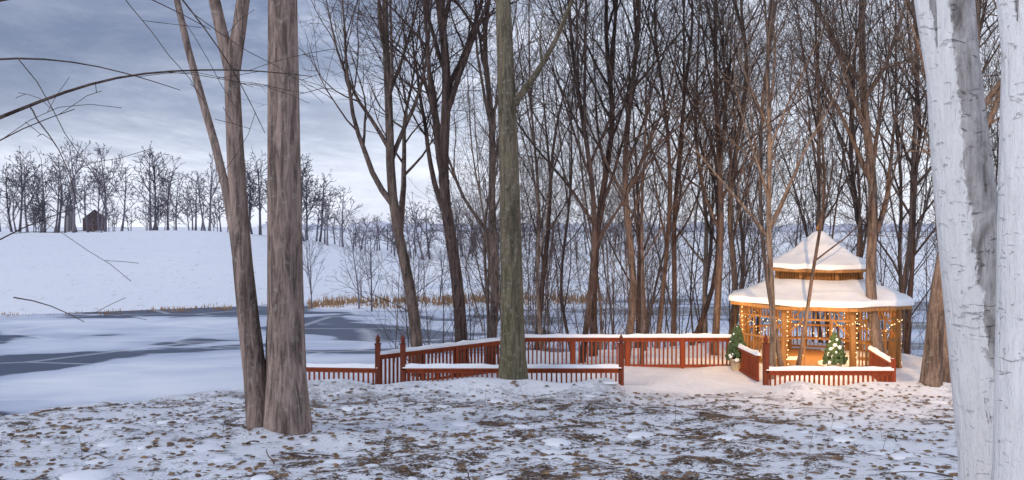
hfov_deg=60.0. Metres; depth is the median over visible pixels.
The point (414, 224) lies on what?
tree
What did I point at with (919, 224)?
bank tree
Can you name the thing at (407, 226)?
tree
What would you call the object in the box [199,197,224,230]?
brush tree
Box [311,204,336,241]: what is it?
tree
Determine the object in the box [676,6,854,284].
bank tree
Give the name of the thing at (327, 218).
tree
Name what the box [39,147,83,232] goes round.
tree
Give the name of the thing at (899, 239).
bank tree
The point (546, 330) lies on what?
tree sapling
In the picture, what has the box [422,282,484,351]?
tree sapling
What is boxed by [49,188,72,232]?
tree
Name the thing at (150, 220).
tree
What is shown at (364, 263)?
brush tree
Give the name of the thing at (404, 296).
tree sapling
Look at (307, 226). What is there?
brush tree
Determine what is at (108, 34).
sky
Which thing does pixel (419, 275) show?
brush tree
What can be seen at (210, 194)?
tree
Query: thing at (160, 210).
brush tree
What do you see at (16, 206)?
tree
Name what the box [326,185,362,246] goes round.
tree
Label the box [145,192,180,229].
brush tree
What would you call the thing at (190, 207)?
tree
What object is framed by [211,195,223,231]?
tree
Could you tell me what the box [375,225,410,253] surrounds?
brush tree
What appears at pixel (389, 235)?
brush tree
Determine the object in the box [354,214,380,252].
brush tree
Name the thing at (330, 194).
tree
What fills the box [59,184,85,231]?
tree
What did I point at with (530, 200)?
bank tree
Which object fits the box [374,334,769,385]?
deck newel posts
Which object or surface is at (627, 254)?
tree sapling
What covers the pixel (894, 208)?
bank tree
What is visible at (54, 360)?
pond ice
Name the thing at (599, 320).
tree sapling
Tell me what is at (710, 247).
bank tree
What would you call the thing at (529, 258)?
tree sapling
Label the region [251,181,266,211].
tree
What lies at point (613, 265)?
tree sapling
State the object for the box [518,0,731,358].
tree
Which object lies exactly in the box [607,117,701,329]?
bank tree
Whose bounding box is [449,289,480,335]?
tree sapling
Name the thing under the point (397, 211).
tree
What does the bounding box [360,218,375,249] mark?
tree
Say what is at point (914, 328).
tree sapling
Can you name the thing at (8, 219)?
brush tree
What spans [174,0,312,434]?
tree clump
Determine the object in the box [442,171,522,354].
tree sapling
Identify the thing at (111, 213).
brush tree
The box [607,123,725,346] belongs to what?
bank tree
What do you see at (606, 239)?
tree
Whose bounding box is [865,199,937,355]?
tree sapling
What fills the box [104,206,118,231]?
brush tree
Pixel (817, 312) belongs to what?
bank tree
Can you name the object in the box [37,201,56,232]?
brush tree
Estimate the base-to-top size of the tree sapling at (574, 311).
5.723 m
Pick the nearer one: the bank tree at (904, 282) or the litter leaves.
the litter leaves
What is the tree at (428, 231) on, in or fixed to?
on the ground snow at (171, 267)
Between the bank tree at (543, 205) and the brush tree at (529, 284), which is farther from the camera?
the brush tree at (529, 284)
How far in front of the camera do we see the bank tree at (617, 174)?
64.58 m
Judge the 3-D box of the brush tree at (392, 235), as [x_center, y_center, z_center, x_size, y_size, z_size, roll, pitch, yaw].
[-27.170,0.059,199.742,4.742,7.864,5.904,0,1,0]
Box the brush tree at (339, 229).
[328,214,347,246]
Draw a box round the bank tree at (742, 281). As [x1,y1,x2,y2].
[652,22,811,323]
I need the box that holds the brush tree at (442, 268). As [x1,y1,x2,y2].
[426,242,448,300]
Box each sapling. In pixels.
[323,229,481,362]
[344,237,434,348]
[360,238,441,360]
[362,215,490,357]
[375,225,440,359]
[400,280,454,357]
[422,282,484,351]
[437,242,488,339]
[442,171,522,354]
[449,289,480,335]
[462,243,553,349]
[462,257,499,338]
[468,189,579,332]
[469,208,545,304]
[469,209,604,347]
[476,211,556,349]
[476,241,552,333]
[489,212,589,348]
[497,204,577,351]
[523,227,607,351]
[525,309,564,349]
[526,289,561,350]
[531,296,580,351]
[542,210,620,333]
[542,261,581,351]
[563,195,663,348]
[563,275,584,333]
[563,296,622,350]
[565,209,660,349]
[567,283,619,344]
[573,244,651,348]
[576,173,688,333]
[581,159,664,347]
[583,261,648,349]
[587,223,694,333]
[597,237,652,333]
[609,213,697,346]
[611,221,685,346]
[620,239,681,329]
[628,208,711,346]
[628,252,685,346]
[650,250,709,345]
[655,273,713,333]
[688,210,760,319]
[694,225,761,342]
[696,243,768,320]
[697,246,776,332]
[708,161,816,332]
[723,231,780,324]
[735,136,855,256]
[740,216,786,334]
[788,223,823,341]
[792,312,822,339]
[835,227,921,336]
[837,164,935,337]
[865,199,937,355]
[901,295,926,353]
[913,232,937,319]
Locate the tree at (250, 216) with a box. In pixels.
[247,185,262,233]
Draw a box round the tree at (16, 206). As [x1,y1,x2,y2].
[9,183,28,230]
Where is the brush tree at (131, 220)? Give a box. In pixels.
[120,202,142,227]
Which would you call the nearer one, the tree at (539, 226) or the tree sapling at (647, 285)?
the tree at (539, 226)
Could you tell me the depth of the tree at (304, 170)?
223.10 m
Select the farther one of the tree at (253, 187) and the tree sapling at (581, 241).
the tree at (253, 187)
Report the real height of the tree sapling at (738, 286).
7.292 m
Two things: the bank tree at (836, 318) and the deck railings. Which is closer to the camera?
the deck railings
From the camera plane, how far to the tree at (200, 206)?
204.13 m
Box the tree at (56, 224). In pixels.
[27,170,71,231]
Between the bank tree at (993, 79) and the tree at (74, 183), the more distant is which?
the tree at (74, 183)
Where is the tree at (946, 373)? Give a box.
[831,0,1000,382]
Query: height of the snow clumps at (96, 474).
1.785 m
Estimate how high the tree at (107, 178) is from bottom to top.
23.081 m
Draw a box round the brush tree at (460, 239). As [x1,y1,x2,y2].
[455,226,469,255]
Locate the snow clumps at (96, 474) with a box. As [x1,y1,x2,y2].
[0,381,957,479]
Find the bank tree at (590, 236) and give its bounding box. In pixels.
[492,0,679,349]
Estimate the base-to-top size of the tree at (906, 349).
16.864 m
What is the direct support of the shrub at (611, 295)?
on the ground snow at (171, 267)
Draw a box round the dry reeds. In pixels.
[1,288,607,317]
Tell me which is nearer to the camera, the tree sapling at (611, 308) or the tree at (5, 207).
the tree sapling at (611, 308)
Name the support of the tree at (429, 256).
on the ground snow at (171, 267)
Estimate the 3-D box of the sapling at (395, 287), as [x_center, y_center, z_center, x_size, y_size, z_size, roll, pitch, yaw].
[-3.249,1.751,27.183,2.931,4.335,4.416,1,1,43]
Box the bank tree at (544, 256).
[463,9,638,349]
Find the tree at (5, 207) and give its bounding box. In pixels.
[0,191,15,231]
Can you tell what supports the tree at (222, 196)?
on the ground snow at (171, 267)
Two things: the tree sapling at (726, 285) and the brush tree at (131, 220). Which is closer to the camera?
the tree sapling at (726, 285)
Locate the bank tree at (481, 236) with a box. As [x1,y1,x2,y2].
[452,153,500,318]
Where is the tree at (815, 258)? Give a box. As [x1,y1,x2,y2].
[745,0,997,365]
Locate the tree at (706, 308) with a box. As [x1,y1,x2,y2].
[605,0,814,345]
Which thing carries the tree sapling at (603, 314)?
on the ground snow at (171, 267)
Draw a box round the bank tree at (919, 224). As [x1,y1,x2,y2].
[831,68,989,354]
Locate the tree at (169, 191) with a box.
[155,155,189,229]
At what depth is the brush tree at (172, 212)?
214.97 m
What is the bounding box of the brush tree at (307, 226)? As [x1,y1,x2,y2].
[302,214,312,240]
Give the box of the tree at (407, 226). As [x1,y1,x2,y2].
[404,218,419,257]
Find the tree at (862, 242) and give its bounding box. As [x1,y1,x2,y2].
[738,0,930,339]
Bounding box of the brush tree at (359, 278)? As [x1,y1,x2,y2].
[351,255,366,295]
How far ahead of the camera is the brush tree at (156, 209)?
217.53 m
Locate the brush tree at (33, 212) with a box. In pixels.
[18,198,46,232]
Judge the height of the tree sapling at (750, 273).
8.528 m
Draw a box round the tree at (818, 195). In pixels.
[742,0,927,341]
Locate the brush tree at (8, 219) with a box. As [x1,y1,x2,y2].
[2,209,16,231]
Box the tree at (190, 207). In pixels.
[177,186,199,229]
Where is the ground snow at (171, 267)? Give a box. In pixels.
[0,227,957,479]
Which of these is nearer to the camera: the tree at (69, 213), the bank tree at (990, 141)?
the bank tree at (990, 141)
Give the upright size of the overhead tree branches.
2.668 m
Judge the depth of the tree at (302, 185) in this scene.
226.70 m
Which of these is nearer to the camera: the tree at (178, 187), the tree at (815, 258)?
the tree at (815, 258)
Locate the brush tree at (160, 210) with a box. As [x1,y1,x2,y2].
[142,191,169,228]
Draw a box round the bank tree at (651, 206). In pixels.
[601,93,701,324]
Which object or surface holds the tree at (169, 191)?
on the ground snow at (171, 267)
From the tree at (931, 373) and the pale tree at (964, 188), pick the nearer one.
the pale tree at (964, 188)
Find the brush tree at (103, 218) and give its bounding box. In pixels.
[91,208,108,231]
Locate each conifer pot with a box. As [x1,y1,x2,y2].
[725,324,746,370]
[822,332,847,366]
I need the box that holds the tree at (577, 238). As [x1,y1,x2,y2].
[569,219,585,258]
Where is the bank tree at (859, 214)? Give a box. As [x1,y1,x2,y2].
[763,0,917,256]
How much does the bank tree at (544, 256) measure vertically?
13.727 m
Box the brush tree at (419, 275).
[412,242,431,300]
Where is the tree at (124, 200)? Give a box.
[107,162,143,230]
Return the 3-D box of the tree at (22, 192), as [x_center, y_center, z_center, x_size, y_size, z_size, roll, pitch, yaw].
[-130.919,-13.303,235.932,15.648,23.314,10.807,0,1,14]
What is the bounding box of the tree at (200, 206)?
[181,174,220,230]
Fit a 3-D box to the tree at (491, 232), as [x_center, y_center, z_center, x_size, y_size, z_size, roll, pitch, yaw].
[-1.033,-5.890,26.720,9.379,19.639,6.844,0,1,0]
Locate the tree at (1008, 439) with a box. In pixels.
[991,0,1023,479]
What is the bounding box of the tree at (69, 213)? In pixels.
[55,185,91,230]
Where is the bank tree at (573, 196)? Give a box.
[523,87,621,277]
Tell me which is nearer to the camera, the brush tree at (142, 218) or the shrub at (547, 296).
the shrub at (547, 296)
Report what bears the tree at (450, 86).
on the ground snow at (171, 267)
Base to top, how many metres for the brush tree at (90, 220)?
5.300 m
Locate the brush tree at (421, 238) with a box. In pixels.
[411,225,436,258]
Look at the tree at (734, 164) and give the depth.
29.57 m
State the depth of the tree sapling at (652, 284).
45.89 m
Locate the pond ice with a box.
[0,232,937,414]
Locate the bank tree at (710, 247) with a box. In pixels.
[659,137,758,342]
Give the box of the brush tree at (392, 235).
[382,223,394,254]
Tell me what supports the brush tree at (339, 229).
on the ground snow at (171, 267)
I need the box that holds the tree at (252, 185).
[223,164,263,214]
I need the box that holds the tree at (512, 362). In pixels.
[494,0,573,379]
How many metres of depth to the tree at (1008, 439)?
6.22 m
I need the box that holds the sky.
[0,0,1000,227]
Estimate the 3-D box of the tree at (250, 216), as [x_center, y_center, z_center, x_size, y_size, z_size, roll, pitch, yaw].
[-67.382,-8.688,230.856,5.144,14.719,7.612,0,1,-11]
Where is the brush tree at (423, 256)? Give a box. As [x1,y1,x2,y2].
[411,240,437,296]
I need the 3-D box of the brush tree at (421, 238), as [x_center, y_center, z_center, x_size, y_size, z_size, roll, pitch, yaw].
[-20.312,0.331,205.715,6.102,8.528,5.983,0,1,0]
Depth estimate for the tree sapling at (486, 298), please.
45.84 m
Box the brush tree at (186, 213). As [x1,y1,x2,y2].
[175,199,198,229]
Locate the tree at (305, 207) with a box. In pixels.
[301,184,314,241]
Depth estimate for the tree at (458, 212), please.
238.65 m
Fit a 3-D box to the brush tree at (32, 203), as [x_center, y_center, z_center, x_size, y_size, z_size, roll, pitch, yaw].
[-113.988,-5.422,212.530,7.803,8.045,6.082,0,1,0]
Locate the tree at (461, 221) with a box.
[453,202,469,250]
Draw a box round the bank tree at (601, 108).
[535,50,667,329]
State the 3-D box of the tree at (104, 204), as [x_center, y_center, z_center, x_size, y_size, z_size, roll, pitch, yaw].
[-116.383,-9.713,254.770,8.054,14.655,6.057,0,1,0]
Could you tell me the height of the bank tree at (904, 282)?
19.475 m
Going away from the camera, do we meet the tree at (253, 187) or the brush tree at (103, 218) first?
the brush tree at (103, 218)
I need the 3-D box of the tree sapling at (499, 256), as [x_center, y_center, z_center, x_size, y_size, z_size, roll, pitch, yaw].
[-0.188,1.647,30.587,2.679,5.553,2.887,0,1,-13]
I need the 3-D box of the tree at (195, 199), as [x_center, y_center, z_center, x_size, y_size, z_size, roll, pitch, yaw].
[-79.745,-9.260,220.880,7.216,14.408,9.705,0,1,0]
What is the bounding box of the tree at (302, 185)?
[301,162,332,218]
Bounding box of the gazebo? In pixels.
[730,223,911,367]
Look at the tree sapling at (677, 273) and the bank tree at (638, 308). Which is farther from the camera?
the tree sapling at (677, 273)
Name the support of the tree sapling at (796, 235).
on the ground snow at (171, 267)
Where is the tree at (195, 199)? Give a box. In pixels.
[177,174,208,230]
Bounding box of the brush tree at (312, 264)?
[302,227,328,308]
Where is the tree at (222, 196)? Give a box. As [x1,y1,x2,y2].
[212,179,252,209]
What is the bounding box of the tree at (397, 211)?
[244,0,532,376]
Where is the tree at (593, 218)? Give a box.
[448,0,806,362]
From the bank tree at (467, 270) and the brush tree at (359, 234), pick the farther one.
the brush tree at (359, 234)
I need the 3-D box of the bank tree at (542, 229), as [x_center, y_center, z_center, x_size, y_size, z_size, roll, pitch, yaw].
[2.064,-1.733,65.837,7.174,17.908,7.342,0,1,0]
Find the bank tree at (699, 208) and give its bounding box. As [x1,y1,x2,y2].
[645,60,807,333]
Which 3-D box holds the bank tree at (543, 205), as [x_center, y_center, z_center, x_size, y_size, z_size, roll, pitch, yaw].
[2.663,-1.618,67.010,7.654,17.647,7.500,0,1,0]
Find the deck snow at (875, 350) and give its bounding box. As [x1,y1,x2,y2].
[306,333,893,378]
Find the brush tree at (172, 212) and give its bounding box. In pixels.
[161,194,182,227]
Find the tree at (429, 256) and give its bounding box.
[408,201,436,258]
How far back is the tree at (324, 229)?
214.55 m
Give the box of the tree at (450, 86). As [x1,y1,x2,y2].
[312,0,518,373]
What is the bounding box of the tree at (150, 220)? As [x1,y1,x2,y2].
[124,147,169,229]
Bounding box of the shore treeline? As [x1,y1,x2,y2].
[257,220,935,232]
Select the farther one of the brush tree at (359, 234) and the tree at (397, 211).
the brush tree at (359, 234)
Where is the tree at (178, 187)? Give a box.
[161,174,197,229]
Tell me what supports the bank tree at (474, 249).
on the ground snow at (171, 267)
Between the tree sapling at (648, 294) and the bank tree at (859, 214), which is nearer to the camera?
the bank tree at (859, 214)
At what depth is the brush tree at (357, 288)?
81.88 m
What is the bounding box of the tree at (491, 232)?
[330,0,591,364]
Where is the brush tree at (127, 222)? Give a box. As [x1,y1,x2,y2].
[121,215,135,230]
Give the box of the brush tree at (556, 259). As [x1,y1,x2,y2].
[522,207,582,320]
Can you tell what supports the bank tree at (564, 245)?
on the ground snow at (171, 267)
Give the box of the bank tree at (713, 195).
[650,86,799,318]
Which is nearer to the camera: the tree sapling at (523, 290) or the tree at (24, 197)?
the tree sapling at (523, 290)
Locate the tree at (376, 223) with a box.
[370,212,385,250]
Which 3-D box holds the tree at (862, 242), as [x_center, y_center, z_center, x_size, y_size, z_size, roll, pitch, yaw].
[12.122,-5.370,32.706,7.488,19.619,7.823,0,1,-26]
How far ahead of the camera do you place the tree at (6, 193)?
254.04 m
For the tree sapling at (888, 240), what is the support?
on the ground snow at (171, 267)
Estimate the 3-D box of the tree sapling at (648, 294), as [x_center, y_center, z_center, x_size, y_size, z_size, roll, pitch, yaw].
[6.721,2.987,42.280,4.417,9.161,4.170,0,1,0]
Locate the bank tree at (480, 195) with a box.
[433,0,552,321]
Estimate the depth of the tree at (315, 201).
228.51 m
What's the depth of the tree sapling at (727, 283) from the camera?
47.69 m
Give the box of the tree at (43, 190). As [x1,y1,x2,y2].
[14,146,61,232]
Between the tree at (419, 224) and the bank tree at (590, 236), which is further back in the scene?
the tree at (419, 224)
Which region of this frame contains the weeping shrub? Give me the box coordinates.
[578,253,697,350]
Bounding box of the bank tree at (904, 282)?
[779,0,1000,350]
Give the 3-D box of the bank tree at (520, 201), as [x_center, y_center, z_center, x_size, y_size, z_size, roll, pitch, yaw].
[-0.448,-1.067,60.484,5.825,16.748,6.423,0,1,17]
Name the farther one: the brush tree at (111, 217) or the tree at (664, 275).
the brush tree at (111, 217)
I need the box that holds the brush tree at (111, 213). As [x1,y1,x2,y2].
[97,198,121,231]
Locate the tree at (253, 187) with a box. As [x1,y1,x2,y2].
[245,164,261,209]
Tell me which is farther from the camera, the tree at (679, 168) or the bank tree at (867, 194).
the bank tree at (867, 194)
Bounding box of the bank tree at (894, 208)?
[806,60,999,352]
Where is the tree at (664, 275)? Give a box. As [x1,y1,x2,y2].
[549,0,790,348]
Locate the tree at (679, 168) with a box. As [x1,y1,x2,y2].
[615,0,778,346]
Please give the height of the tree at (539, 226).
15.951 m
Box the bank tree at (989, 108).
[904,4,1000,247]
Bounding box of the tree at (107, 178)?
[78,142,134,231]
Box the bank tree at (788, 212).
[696,3,880,337]
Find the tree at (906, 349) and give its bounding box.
[841,0,1000,353]
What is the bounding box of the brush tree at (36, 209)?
[20,199,54,232]
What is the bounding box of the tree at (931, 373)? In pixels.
[834,0,1000,386]
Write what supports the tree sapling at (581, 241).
on the ground snow at (171, 267)
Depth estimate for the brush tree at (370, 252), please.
79.32 m
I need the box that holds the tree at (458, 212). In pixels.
[439,197,470,226]
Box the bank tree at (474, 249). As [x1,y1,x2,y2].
[407,34,568,336]
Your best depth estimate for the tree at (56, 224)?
224.19 m
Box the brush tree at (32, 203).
[23,201,46,232]
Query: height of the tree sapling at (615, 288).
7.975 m
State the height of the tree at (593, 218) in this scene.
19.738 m
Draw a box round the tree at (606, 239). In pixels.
[601,219,616,255]
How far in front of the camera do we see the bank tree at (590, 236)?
33.27 m
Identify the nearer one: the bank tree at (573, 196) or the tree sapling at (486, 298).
the tree sapling at (486, 298)
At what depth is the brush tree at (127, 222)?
216.92 m
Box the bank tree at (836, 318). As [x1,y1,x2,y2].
[744,104,865,335]
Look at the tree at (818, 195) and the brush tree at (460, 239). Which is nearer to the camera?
the tree at (818, 195)
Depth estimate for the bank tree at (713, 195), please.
42.94 m
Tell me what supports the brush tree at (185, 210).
on the ground snow at (171, 267)
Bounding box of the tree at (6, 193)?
[0,163,23,231]
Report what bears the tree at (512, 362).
on the ground snow at (171, 267)
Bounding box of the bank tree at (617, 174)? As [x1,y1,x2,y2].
[567,77,660,318]
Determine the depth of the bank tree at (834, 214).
34.15 m
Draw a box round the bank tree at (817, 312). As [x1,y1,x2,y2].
[730,96,897,342]
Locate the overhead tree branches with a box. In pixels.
[0,0,361,321]
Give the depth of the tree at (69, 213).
258.49 m
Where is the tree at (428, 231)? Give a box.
[426,199,459,259]
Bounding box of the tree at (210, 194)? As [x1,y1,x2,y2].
[184,153,224,230]
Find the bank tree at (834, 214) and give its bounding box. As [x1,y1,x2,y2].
[786,0,928,342]
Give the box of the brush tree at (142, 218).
[133,199,153,230]
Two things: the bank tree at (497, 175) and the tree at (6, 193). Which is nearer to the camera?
the bank tree at (497, 175)
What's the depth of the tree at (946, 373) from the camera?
22.04 m
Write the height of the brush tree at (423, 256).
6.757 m
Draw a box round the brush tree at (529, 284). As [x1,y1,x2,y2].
[523,252,541,310]
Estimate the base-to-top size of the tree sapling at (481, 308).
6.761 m
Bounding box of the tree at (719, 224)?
[588,0,853,354]
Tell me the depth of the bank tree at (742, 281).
39.57 m
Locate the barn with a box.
[65,205,103,230]
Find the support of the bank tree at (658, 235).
on the ground snow at (171, 267)
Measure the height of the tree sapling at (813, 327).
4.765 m
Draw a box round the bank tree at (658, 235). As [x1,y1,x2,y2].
[635,134,697,333]
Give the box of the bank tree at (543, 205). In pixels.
[520,109,598,327]
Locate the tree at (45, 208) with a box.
[34,187,51,232]
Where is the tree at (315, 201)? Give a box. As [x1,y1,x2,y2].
[301,159,330,239]
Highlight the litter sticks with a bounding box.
[78,393,957,479]
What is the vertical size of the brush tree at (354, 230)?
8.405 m
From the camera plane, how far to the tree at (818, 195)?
31.74 m
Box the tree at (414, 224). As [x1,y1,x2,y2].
[404,201,424,251]
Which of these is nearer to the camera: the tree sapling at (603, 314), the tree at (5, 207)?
the tree sapling at (603, 314)
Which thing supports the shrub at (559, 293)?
on the ground snow at (171, 267)
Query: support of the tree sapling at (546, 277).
on the ground snow at (171, 267)
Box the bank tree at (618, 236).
[589,157,653,321]
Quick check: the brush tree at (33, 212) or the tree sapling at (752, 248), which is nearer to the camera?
the tree sapling at (752, 248)
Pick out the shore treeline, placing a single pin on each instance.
(263, 226)
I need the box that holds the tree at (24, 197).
[0,153,57,231]
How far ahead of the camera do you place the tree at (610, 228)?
249.33 m
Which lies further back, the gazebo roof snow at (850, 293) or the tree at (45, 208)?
the tree at (45, 208)
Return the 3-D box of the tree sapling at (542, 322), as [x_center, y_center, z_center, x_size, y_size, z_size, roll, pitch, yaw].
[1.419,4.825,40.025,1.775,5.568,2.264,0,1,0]
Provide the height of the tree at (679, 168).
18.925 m
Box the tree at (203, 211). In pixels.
[194,192,212,230]
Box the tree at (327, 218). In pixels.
[314,194,335,245]
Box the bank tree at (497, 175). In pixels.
[428,24,563,269]
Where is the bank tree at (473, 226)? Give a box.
[421,43,538,317]
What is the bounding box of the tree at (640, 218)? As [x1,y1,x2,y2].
[541,0,726,363]
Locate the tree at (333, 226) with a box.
[326,210,340,243]
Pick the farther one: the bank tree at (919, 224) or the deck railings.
the bank tree at (919, 224)
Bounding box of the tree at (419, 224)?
[399,193,431,259]
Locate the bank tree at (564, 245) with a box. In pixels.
[497,0,667,351]
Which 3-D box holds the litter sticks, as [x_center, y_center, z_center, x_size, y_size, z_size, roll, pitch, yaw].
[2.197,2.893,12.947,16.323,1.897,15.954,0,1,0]
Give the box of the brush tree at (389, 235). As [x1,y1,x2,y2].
[381,217,412,246]
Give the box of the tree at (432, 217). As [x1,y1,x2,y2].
[425,203,454,230]
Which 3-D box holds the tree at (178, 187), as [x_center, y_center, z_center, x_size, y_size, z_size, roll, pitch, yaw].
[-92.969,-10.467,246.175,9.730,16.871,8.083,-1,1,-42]
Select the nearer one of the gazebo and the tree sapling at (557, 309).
the gazebo
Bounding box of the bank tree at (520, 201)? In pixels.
[457,128,552,280]
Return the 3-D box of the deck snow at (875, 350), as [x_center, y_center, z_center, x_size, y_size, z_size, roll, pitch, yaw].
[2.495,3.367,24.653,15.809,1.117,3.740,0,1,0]
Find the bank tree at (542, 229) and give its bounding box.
[495,110,587,314]
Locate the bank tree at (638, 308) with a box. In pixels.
[575,31,697,347]
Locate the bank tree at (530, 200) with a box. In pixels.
[480,82,562,327]
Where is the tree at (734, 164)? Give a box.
[649,0,911,350]
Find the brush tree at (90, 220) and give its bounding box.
[84,211,94,230]
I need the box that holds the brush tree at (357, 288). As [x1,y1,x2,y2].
[328,209,383,307]
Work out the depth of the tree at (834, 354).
25.10 m
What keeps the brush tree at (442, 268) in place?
on the ground snow at (171, 267)
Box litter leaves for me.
[0,380,957,479]
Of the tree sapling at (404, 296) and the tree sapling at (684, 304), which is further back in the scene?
the tree sapling at (684, 304)
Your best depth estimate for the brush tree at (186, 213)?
210.74 m
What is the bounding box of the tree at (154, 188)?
[123,141,180,230]
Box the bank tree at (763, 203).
[698,81,832,334]
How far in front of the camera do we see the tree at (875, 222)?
25.68 m
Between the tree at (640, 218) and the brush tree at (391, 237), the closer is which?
the tree at (640, 218)
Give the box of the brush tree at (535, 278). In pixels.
[522,240,561,306]
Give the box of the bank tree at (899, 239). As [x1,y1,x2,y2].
[772,0,997,348]
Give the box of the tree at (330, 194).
[304,173,345,241]
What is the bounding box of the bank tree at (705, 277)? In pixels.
[580,0,806,342]
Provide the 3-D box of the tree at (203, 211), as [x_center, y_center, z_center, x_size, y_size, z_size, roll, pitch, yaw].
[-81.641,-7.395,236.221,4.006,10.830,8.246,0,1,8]
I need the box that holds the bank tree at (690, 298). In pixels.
[612,33,805,333]
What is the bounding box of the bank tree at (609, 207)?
[549,46,641,349]
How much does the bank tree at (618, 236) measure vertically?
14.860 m
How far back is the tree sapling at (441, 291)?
38.91 m
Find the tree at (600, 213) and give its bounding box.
[494,0,761,356]
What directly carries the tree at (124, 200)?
on the ground snow at (171, 267)
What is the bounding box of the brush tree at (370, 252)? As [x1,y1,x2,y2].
[325,215,396,310]
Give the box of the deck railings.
[306,338,895,385]
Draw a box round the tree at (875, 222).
[749,0,984,352]
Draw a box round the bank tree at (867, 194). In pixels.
[829,84,929,344]
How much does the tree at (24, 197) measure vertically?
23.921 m
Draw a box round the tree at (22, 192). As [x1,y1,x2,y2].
[1,146,47,231]
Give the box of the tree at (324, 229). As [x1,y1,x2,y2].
[313,202,330,243]
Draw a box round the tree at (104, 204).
[92,184,118,230]
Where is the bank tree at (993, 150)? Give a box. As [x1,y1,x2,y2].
[918,5,1000,221]
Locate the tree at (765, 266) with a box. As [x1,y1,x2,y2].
[672,0,885,375]
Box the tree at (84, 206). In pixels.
[54,172,94,231]
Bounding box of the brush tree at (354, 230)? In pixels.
[344,217,362,247]
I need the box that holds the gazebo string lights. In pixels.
[739,306,901,364]
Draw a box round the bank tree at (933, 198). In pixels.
[903,107,998,255]
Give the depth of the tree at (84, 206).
221.74 m
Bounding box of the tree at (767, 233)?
[580,0,900,379]
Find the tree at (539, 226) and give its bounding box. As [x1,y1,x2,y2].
[465,0,604,350]
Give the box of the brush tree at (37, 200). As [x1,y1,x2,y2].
[24,195,49,232]
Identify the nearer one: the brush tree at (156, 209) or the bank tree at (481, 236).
the bank tree at (481, 236)
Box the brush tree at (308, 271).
[302,219,329,293]
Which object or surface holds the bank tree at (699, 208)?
on the ground snow at (171, 267)
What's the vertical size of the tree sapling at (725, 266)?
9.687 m
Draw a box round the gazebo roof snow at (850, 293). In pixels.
[728,231,913,307]
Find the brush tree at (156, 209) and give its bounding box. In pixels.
[138,193,172,225]
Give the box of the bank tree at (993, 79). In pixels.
[982,0,1000,188]
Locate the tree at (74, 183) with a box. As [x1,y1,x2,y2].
[47,136,104,232]
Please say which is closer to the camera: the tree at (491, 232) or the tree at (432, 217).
the tree at (491, 232)
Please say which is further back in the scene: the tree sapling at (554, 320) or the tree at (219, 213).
the tree at (219, 213)
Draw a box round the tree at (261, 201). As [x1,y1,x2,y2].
[245,150,266,234]
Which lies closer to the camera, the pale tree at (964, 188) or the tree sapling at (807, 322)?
the pale tree at (964, 188)
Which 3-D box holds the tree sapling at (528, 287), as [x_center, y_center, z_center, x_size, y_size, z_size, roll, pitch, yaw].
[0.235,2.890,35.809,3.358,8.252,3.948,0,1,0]
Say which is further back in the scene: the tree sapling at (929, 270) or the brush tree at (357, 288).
the brush tree at (357, 288)
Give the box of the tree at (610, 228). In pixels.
[601,202,622,253]
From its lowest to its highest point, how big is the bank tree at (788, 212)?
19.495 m
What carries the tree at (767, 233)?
on the ground snow at (171, 267)
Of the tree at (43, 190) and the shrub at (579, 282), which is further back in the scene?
the tree at (43, 190)
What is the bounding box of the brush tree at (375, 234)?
[366,222,386,250]
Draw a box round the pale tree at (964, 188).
[914,0,997,479]
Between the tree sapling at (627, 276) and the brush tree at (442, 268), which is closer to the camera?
the tree sapling at (627, 276)
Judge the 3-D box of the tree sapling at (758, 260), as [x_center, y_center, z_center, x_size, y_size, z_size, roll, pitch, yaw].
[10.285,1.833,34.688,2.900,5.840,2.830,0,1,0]
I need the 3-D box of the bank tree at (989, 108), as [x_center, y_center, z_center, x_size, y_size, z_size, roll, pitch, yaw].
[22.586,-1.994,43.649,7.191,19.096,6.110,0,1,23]
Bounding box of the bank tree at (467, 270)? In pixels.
[424,109,497,331]
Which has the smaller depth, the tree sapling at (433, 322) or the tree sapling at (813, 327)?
the tree sapling at (813, 327)
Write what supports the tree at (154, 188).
on the ground snow at (171, 267)
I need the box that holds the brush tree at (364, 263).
[349,235,374,296]
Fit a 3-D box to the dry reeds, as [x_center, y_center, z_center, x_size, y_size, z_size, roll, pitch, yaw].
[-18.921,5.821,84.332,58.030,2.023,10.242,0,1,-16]
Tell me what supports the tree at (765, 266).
on the ground snow at (171, 267)
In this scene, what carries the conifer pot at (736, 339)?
on the ground snow at (171, 267)
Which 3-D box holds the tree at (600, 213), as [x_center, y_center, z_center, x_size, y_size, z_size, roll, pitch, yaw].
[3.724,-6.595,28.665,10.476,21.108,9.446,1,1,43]
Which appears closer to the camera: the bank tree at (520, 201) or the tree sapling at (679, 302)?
the tree sapling at (679, 302)
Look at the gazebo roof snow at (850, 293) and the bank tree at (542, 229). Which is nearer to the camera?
the gazebo roof snow at (850, 293)
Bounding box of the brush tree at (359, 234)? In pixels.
[352,225,369,251]
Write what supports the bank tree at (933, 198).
on the ground snow at (171, 267)
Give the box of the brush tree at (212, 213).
[211,210,220,230]
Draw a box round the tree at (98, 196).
[77,168,115,229]
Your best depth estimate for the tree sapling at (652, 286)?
34.39 m
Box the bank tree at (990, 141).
[900,27,999,286]
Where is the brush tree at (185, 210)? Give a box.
[168,192,204,229]

